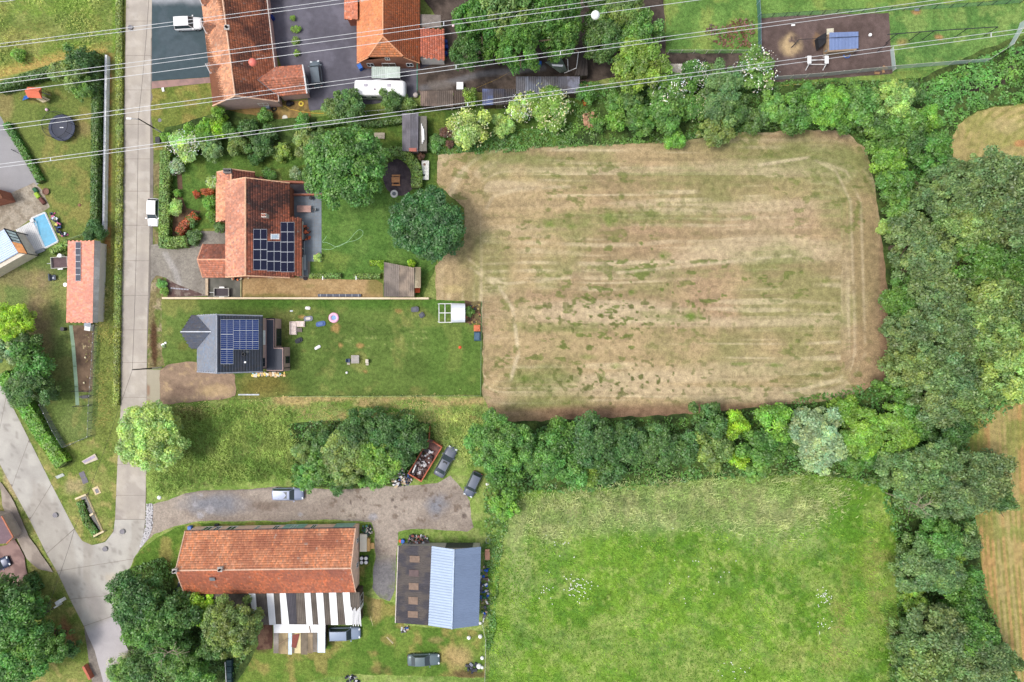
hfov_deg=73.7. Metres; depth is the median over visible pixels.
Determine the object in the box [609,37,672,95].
tree
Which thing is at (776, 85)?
brambles
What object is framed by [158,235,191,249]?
hedge
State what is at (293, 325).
garden sofa
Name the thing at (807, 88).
tree
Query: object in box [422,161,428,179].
water tank
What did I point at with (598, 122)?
tree
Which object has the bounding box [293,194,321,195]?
brick wall
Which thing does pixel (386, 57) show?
orange house
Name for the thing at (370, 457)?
tree
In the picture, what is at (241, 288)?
timber edging
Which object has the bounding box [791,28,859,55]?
hen house
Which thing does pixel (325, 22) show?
asphalt yard
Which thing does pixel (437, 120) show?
lawn
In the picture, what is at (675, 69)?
white shed
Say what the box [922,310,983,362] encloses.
tree
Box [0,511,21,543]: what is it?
brick garage
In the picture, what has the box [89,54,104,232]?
hedge
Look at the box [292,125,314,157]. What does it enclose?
bush
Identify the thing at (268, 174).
bush
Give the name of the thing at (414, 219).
tree
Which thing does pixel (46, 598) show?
tree
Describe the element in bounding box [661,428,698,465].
tree
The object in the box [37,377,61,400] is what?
tree
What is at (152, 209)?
hatchback
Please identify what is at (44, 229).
swimming pool
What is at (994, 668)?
tree
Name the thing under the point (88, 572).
road
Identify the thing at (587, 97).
tree
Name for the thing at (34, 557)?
concrete apron
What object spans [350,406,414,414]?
bush
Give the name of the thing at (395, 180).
picnic table
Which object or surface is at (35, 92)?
play tower
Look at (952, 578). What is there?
tree
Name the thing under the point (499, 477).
tree
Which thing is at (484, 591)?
rubbish
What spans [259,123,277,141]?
bush
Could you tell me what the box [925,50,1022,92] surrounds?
ditch bank
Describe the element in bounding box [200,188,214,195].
bush
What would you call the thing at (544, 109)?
tree
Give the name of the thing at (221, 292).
trailer
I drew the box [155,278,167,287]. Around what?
bush
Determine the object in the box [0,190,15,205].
brick house corner
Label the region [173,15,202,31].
suv
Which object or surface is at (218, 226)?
bush
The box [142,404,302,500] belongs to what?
tall grass
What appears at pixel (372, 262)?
hedge
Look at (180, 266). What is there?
driveway
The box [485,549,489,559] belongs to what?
brick pallet
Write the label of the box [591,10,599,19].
marker ball
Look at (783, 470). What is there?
undergrowth
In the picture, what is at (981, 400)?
tree
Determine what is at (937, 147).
tree
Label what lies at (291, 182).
brick wall
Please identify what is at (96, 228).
tree
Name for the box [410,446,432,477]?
scrap metal
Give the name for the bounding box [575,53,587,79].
leaning shed
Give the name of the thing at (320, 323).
sun lounger
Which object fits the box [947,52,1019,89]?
ditch water
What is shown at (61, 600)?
electric cabinet
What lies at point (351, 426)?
tree
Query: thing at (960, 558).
tree
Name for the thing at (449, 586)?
metal shed
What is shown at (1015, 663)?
tree
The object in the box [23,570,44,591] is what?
tree
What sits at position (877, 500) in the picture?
green meadow
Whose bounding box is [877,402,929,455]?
tree
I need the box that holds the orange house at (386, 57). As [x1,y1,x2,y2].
[344,0,444,79]
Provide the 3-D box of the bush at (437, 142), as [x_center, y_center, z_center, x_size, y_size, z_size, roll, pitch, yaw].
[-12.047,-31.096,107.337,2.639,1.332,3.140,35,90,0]
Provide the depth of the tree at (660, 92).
103.50 m
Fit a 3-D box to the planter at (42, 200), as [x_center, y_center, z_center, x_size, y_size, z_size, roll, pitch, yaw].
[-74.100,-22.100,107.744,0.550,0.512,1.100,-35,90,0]
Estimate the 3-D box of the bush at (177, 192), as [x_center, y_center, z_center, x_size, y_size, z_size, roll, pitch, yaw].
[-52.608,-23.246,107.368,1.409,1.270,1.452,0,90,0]
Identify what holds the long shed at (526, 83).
on the meadow at (430, 286)
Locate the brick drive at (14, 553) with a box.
[0,539,26,585]
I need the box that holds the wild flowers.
[539,542,831,678]
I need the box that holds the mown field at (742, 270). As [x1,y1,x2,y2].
[435,130,889,421]
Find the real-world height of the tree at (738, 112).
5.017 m
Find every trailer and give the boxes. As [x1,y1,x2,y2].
[47,256,67,269]
[209,287,229,296]
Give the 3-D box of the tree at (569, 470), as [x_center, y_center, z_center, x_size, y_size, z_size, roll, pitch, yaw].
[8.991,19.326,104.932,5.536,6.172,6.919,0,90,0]
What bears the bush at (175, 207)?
on the meadow at (430, 286)
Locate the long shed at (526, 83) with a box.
[516,76,579,97]
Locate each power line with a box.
[0,0,364,46]
[0,0,632,83]
[0,0,695,92]
[0,0,960,129]
[0,28,1023,167]
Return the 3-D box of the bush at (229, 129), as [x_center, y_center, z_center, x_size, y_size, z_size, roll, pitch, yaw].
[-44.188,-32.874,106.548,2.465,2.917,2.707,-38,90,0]
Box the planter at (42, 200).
[39,197,45,204]
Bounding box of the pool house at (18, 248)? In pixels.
[0,222,44,276]
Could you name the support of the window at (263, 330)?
in the dark house at (228, 343)
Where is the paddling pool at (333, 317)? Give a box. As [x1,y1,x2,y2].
[329,313,338,322]
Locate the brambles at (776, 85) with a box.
[444,46,1023,145]
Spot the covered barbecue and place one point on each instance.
(477, 336)
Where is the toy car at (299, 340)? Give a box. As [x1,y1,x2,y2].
[295,337,302,342]
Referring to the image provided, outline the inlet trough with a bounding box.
[83,456,94,462]
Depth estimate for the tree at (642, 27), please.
101.51 m
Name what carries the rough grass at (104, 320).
on the grass verge at (109, 239)
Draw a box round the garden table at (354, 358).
[351,355,359,362]
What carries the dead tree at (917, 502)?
on the meadow at (430, 286)
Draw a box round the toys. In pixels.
[49,212,67,236]
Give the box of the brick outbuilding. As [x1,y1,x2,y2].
[66,240,106,322]
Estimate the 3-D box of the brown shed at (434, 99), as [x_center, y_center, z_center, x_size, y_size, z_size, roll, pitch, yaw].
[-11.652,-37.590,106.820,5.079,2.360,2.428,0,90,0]
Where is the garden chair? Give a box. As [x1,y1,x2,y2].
[48,274,55,280]
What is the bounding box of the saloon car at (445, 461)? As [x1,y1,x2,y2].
[434,445,456,477]
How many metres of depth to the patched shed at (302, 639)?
105.81 m
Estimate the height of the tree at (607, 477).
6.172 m
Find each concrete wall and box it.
[102,55,109,230]
[162,297,428,299]
[205,279,208,295]
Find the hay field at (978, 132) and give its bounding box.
[950,103,1023,249]
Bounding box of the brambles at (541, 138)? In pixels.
[436,116,877,154]
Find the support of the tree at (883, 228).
on the meadow at (430, 286)
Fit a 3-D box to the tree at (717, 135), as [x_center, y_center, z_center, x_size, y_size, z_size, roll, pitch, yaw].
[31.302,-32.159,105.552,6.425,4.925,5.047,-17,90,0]
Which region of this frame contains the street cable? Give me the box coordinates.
[46,1,148,610]
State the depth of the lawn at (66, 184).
107.98 m
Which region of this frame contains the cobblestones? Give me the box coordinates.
[139,503,153,546]
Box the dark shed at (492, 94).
[482,89,515,108]
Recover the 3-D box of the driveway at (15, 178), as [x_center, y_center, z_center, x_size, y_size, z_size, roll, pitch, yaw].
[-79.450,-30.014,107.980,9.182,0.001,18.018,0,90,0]
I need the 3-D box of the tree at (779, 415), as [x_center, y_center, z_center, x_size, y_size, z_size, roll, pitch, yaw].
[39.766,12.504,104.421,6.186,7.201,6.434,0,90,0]
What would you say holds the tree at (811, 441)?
on the meadow at (430, 286)
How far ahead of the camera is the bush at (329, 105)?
105.84 m
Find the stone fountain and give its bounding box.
[390,190,397,197]
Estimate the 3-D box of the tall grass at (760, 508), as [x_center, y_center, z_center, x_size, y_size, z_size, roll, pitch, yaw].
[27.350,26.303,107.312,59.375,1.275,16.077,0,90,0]
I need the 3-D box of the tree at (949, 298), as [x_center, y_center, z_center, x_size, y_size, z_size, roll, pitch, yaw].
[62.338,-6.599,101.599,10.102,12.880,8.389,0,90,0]
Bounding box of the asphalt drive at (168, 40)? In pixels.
[152,0,209,80]
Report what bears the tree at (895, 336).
on the meadow at (430, 286)
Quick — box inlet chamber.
[82,454,97,463]
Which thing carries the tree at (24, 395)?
on the lawn at (30, 285)
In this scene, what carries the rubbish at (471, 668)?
on the meadow at (430, 286)
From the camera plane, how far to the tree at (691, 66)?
103.38 m
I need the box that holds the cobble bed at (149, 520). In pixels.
[143,504,152,539]
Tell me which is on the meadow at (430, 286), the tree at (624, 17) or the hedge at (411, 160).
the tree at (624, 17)
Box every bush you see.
[10,48,26,63]
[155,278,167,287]
[159,131,170,143]
[160,287,168,294]
[165,129,201,164]
[167,198,182,216]
[168,158,185,175]
[173,189,182,197]
[181,121,195,136]
[185,214,197,228]
[186,229,202,246]
[192,190,200,198]
[195,117,214,140]
[199,136,223,163]
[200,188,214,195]
[202,195,215,210]
[205,177,216,189]
[206,211,215,222]
[209,118,225,138]
[211,106,228,119]
[213,222,224,232]
[221,122,237,138]
[227,132,249,156]
[237,118,258,137]
[243,134,273,157]
[247,152,264,165]
[256,106,273,123]
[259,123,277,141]
[261,167,276,179]
[272,142,292,163]
[289,165,301,179]
[290,25,297,32]
[291,36,299,44]
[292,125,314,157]
[293,49,299,56]
[293,111,309,130]
[297,171,305,181]
[309,127,325,137]
[313,253,322,261]
[321,97,341,118]
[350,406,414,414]
[378,260,384,269]
[399,94,416,111]
[407,259,415,266]
[417,152,425,160]
[427,133,445,152]
[439,126,452,137]
[445,140,453,148]
[462,87,477,106]
[465,306,474,317]
[491,113,515,138]
[504,92,532,122]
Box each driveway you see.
[0,116,38,192]
[150,231,224,296]
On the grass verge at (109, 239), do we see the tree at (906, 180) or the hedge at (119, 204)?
the hedge at (119, 204)
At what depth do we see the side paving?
107.88 m
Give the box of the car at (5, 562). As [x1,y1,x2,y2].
[0,556,11,569]
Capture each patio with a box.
[0,183,49,230]
[294,193,321,278]
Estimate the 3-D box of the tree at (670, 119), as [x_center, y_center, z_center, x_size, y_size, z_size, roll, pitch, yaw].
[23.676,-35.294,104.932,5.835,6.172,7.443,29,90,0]
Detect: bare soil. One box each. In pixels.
[159,362,235,403]
[256,625,272,649]
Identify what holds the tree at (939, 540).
on the meadow at (430, 286)
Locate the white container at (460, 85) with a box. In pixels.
[457,82,463,90]
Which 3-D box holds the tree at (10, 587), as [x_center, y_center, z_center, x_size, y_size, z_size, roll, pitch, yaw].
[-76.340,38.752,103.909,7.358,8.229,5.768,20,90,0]
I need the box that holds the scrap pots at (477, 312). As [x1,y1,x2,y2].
[465,304,481,324]
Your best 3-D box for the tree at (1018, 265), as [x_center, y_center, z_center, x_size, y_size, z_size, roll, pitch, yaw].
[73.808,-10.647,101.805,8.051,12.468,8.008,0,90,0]
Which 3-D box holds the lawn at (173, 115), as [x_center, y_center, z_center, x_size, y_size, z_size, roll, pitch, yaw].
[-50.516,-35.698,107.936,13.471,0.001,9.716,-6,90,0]
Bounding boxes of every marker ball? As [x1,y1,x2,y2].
[249,58,256,66]
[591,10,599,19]
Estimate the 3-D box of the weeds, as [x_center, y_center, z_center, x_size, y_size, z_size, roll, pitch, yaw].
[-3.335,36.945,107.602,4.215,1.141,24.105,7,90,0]
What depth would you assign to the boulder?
107.50 m
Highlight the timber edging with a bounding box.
[240,279,241,296]
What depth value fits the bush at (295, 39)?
107.37 m
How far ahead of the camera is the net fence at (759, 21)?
107.09 m
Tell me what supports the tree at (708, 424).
on the meadow at (430, 286)
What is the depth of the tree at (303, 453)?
105.94 m
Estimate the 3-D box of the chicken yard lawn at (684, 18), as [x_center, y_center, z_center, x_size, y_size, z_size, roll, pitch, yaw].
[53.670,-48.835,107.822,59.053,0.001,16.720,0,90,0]
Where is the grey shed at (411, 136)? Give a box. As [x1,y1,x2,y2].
[402,113,427,154]
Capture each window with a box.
[263,330,264,344]
[276,328,280,345]
[285,356,289,362]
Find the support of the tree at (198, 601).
on the meadow at (430, 286)
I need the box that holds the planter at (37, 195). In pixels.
[34,192,40,198]
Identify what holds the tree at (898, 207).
on the meadow at (430, 286)
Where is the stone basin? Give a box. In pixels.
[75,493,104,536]
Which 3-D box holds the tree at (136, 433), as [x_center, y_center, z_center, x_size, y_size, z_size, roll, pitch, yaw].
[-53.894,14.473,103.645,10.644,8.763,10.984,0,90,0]
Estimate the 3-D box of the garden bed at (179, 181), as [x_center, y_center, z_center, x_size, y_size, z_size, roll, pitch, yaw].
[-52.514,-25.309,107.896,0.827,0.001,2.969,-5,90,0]
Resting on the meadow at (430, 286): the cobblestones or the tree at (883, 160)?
the tree at (883, 160)
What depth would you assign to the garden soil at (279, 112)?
107.93 m
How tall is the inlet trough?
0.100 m
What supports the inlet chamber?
on the grass verge at (69, 487)
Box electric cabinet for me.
[55,597,65,605]
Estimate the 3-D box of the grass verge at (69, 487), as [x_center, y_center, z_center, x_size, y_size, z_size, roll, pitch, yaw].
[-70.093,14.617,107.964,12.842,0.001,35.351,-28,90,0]
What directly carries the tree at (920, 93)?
on the meadow at (430, 286)
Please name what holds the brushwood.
on the meadow at (430, 286)
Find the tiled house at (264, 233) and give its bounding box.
[197,168,303,277]
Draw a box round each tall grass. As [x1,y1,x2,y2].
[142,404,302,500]
[427,406,485,466]
[498,466,873,558]
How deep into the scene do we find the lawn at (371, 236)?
107.89 m
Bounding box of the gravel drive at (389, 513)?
[148,476,472,600]
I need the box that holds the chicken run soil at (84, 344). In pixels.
[73,325,94,391]
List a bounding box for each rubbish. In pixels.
[345,674,359,681]
[361,525,372,535]
[401,625,408,632]
[465,662,477,673]
[480,566,489,621]
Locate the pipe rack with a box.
[351,607,360,625]
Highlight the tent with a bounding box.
[545,53,578,72]
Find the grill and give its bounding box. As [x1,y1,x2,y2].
[474,325,479,330]
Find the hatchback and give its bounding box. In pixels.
[145,198,159,226]
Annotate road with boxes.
[0,0,151,681]
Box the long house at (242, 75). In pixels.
[200,0,309,109]
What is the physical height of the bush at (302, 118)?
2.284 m
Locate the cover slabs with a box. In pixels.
[79,471,87,483]
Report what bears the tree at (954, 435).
on the meadow at (430, 286)
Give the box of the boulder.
[411,306,418,311]
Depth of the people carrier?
106.53 m
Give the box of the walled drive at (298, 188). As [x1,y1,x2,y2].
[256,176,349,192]
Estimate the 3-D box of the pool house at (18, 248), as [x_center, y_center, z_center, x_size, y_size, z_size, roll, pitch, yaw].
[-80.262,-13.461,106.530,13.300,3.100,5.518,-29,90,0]
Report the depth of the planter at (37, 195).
107.55 m
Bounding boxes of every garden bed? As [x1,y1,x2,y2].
[166,279,202,296]
[171,189,199,235]
[177,172,182,189]
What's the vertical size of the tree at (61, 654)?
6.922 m
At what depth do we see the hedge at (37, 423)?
106.38 m
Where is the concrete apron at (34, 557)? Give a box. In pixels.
[0,482,52,571]
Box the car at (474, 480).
[463,470,482,497]
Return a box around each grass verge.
[0,0,124,76]
[0,465,91,681]
[4,390,117,544]
[95,0,125,442]
[131,521,374,594]
[147,149,164,367]
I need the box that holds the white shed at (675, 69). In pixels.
[669,64,681,75]
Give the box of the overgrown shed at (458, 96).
[454,90,470,108]
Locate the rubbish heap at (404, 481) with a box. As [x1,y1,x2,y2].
[392,473,412,487]
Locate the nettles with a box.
[899,39,1023,182]
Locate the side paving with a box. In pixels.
[208,277,239,296]
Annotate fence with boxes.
[62,338,96,447]
[69,325,78,404]
[225,658,232,681]
[288,395,449,396]
[756,0,761,52]
[761,0,1023,17]
[773,20,1023,79]
[890,47,896,71]
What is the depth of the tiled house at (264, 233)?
103.33 m
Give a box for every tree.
[0,302,37,341]
[0,338,15,365]
[0,364,54,408]
[0,572,34,614]
[0,590,46,657]
[0,642,52,681]
[7,330,43,357]
[7,620,58,665]
[8,342,56,379]
[23,619,75,662]
[30,588,41,597]
[35,595,52,622]
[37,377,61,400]
[45,59,88,93]
[61,42,100,76]
[63,639,82,658]
[70,75,95,102]
[82,219,109,240]
[104,569,167,629]
[106,656,139,681]
[114,399,191,473]
[119,603,189,662]
[124,648,156,681]
[148,640,189,666]
[156,633,200,681]
[157,586,203,630]
[176,658,216,681]
[184,592,214,626]
[195,634,227,660]
[200,593,264,658]
[290,441,311,464]
[291,462,317,493]
[301,122,390,210]
[302,452,332,485]
[304,424,334,458]
[320,430,365,486]
[329,471,354,496]
[333,88,365,125]
[334,408,377,448]
[355,436,402,484]
[358,472,384,490]
[362,410,410,450]
[378,87,402,113]
[382,435,415,468]
[387,184,466,263]
[397,414,429,453]
[445,103,491,150]
[449,23,493,71]
[451,0,500,51]
[463,407,533,472]
[479,0,542,40]
[480,32,510,64]
[484,457,524,500]
[488,490,520,521]
[492,11,550,75]
[518,0,582,48]
[522,431,566,485]
[524,82,575,133]
[538,12,581,63]
[544,415,580,456]
[555,448,588,489]
[568,409,619,468]
[574,83,596,104]
[580,12,625,64]
[582,0,615,13]
[582,466,603,487]
[589,116,605,133]
[591,454,626,486]
[594,0,644,34]
[601,420,646,464]
[604,89,627,112]
[604,108,625,131]
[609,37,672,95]
[619,6,665,45]
[619,90,643,109]
[623,103,657,137]
[635,422,678,469]
[646,89,687,136]
[647,72,687,112]
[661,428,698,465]
[662,125,686,149]
[678,58,709,93]
[682,92,707,120]
[688,401,728,443]
[694,431,734,473]
[695,114,735,147]
[698,57,744,106]
[701,88,736,128]
[724,409,750,440]
[727,447,750,470]
[731,93,751,127]
[732,43,777,94]
[735,427,781,467]
[742,107,769,135]
[745,460,771,483]
[753,402,793,442]
[758,89,787,126]
[775,440,798,462]
[779,91,813,136]
[786,406,848,469]
[791,81,815,105]
[799,452,832,475]
[803,84,851,130]
[826,393,862,426]
[830,112,857,135]
[839,406,884,459]
[839,442,866,474]
[841,82,880,127]
[857,106,892,135]
[859,442,886,471]
[864,118,907,155]
[868,146,907,183]
[868,449,930,502]
[870,78,916,117]
[871,370,922,404]
[874,170,916,203]
[875,218,891,235]
[876,339,942,387]
[877,306,940,360]
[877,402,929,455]
[878,275,920,321]
[880,193,912,225]
[883,209,948,269]
[885,491,935,515]
[885,616,927,664]
[886,531,946,593]
[886,657,902,681]
[887,631,964,681]
[889,106,924,135]
[891,233,959,293]
[891,437,966,498]
[892,489,938,519]
[896,398,931,440]
[896,587,929,612]
[897,374,964,430]
[900,123,926,158]
[903,272,974,320]
[903,601,969,668]
[906,165,952,206]
[907,81,927,103]
[908,132,954,181]
[908,157,992,223]
[915,516,964,560]
[916,554,967,594]
[917,103,942,133]
[918,193,1006,262]
[918,449,991,520]
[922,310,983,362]
[923,339,985,403]
[925,424,969,453]
[937,588,983,624]
[939,613,1001,661]
[943,372,1006,423]
[943,418,975,438]
[945,522,983,559]
[949,237,1015,288]
[950,145,1023,221]
[951,554,967,565]
[954,634,1013,681]
[955,262,1021,329]
[955,565,985,598]
[959,447,1018,514]
[964,208,1023,260]
[964,309,1023,374]
[975,332,1023,406]
[989,490,1022,516]
[992,641,1023,671]
[996,245,1023,287]
[996,283,1023,338]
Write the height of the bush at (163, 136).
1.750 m
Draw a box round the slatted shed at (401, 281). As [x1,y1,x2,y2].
[384,262,420,296]
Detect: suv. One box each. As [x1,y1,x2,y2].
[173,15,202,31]
[329,625,360,641]
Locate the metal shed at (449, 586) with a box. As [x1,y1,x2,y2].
[395,543,480,628]
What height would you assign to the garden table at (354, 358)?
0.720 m
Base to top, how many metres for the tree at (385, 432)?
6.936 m
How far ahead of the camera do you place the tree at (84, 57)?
103.84 m
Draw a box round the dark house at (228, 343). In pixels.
[180,314,290,373]
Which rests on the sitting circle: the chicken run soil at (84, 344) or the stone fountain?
the stone fountain
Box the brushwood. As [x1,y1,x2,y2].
[582,111,596,129]
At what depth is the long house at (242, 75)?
103.42 m
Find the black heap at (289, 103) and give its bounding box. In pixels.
[286,100,293,106]
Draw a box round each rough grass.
[87,243,123,457]
[130,389,495,681]
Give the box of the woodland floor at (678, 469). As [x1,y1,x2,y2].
[486,35,1023,681]
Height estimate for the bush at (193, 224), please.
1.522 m
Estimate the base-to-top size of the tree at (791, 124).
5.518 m
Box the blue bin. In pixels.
[357,63,363,70]
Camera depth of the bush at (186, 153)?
105.76 m
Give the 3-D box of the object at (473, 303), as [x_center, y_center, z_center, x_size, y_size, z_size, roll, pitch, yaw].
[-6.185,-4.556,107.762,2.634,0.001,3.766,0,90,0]
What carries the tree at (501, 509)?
on the meadow at (430, 286)
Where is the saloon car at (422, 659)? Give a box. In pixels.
[407,652,439,667]
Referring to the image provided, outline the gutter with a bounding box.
[149,37,153,301]
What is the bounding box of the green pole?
[417,63,418,94]
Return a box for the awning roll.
[303,255,307,276]
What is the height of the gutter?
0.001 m
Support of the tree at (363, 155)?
on the meadow at (430, 286)
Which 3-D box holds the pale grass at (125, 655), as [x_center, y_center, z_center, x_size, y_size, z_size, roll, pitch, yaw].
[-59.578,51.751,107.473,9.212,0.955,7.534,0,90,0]
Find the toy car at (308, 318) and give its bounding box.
[304,316,312,320]
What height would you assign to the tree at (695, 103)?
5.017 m
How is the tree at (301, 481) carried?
on the meadow at (430, 286)
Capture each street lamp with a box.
[126,117,160,132]
[132,367,161,369]
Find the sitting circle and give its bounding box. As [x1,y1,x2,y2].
[383,158,411,195]
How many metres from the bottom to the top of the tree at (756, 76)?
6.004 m
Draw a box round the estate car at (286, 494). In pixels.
[272,487,303,501]
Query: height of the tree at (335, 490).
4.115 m
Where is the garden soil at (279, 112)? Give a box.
[231,100,310,118]
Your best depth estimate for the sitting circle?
107.86 m
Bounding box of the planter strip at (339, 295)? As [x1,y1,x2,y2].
[318,294,360,296]
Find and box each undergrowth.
[115,557,248,681]
[288,418,436,488]
[483,150,1023,681]
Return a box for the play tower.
[23,87,49,102]
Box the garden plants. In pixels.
[706,18,755,48]
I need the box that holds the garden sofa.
[289,321,304,334]
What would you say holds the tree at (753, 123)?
on the meadow at (430, 286)
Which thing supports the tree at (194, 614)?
on the meadow at (430, 286)
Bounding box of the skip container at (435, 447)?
[408,426,442,481]
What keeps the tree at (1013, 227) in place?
on the meadow at (430, 286)
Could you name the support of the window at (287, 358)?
in the dark house at (228, 343)
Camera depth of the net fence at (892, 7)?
106.50 m
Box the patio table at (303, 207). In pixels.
[297,206,310,211]
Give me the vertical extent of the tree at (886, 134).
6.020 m
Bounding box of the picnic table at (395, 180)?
[392,175,399,185]
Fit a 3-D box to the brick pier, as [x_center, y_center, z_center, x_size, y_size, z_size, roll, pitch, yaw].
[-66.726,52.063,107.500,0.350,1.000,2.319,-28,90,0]
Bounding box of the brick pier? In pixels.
[82,663,93,679]
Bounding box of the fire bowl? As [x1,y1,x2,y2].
[42,188,48,194]
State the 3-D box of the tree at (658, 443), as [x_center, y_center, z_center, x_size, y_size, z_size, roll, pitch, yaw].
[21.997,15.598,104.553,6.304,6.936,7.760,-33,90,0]
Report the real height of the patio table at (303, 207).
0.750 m
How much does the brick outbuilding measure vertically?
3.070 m
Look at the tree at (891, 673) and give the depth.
103.88 m
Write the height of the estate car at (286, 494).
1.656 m
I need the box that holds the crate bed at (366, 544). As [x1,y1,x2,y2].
[360,533,374,551]
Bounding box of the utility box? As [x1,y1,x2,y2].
[155,137,161,143]
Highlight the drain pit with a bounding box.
[92,486,100,494]
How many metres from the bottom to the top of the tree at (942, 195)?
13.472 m
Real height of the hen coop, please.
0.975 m
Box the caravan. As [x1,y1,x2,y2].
[355,80,406,99]
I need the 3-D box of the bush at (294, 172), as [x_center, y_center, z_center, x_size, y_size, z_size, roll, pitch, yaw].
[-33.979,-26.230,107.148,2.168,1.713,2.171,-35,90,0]
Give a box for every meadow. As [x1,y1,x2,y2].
[0,0,1022,674]
[486,474,899,681]
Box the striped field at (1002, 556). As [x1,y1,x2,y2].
[966,403,1023,681]
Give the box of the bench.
[374,133,384,139]
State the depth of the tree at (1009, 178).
95.10 m
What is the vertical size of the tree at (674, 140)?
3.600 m
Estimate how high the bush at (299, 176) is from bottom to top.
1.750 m
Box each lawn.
[0,74,96,240]
[0,246,100,444]
[151,83,217,149]
[161,299,480,398]
[170,142,304,241]
[238,595,485,681]
[279,87,616,296]
[310,190,435,279]
[665,0,1023,84]
[889,4,1021,71]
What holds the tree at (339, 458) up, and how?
on the meadow at (430, 286)
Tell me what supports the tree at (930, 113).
on the meadow at (430, 286)
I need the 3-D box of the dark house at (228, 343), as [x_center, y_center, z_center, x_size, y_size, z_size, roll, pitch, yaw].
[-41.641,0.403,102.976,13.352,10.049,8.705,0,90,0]
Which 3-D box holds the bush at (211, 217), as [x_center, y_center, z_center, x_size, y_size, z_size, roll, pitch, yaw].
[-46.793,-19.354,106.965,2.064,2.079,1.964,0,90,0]
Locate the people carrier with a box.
[308,60,323,87]
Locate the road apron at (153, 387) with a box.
[147,369,159,403]
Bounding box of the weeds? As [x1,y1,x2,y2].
[481,521,507,650]
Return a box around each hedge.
[0,50,102,94]
[0,370,72,468]
[2,121,45,184]
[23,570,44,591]
[49,239,67,255]
[76,500,99,537]
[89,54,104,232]
[112,0,124,405]
[158,150,173,237]
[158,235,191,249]
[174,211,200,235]
[309,272,341,278]
[311,117,346,129]
[346,117,401,128]
[353,273,380,279]
[369,260,380,265]
[386,145,423,188]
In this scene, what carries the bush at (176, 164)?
on the meadow at (430, 286)
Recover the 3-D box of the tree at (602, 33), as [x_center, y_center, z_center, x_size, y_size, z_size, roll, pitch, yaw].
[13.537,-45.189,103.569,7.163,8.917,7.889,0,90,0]
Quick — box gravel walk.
[242,277,382,296]
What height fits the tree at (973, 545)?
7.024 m
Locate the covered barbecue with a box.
[474,332,480,340]
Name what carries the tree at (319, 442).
on the meadow at (430, 286)
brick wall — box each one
[259,176,303,183]
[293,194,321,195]
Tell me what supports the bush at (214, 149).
on the meadow at (430, 286)
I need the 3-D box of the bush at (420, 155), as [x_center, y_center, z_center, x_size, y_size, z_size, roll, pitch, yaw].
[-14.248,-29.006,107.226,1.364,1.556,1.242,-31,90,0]
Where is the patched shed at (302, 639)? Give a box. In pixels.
[273,624,327,654]
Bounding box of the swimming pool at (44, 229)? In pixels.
[30,212,58,248]
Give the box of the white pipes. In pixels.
[421,123,424,143]
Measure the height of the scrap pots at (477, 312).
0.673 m
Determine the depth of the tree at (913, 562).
101.75 m
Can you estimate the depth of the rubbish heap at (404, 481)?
107.40 m
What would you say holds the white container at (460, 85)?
on the yard soil at (497, 75)
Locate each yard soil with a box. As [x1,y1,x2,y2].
[417,0,665,93]
[666,52,755,73]
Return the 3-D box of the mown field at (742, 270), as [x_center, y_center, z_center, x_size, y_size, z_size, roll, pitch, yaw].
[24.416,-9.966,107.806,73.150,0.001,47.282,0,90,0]
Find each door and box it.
[282,524,307,527]
[302,239,303,257]
[334,523,355,526]
[381,63,396,66]
[445,543,472,547]
[814,33,825,50]
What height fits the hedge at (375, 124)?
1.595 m
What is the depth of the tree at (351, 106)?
104.06 m
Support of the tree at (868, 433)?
on the meadow at (430, 286)
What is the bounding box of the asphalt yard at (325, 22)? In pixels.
[270,0,428,110]
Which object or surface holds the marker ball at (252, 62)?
hanging from the power line at (345, 47)
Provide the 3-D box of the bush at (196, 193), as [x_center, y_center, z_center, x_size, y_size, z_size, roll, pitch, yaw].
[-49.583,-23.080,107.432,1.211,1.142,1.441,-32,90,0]
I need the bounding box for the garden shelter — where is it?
[439,303,464,322]
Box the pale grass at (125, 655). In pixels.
[105,646,158,681]
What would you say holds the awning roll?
on the patio at (312, 220)
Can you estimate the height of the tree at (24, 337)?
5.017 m
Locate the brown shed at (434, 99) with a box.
[420,90,452,110]
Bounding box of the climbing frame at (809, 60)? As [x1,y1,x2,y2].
[806,56,828,69]
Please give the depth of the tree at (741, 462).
104.55 m
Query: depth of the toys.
107.53 m
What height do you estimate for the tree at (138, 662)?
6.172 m
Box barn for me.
[172,523,362,624]
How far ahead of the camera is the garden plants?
107.67 m
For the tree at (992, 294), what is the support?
on the meadow at (430, 286)
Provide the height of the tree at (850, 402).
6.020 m
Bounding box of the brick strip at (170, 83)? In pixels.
[152,77,209,87]
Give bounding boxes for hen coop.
[84,323,93,330]
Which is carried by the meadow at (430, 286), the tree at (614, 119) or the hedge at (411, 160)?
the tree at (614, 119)
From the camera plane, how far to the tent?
107.14 m
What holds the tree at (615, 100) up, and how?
on the meadow at (430, 286)
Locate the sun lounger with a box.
[316,321,325,326]
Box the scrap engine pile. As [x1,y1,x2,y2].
[407,534,428,543]
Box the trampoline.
[41,111,77,141]
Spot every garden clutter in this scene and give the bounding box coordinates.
[231,277,249,280]
[303,225,310,240]
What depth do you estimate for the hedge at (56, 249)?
106.88 m

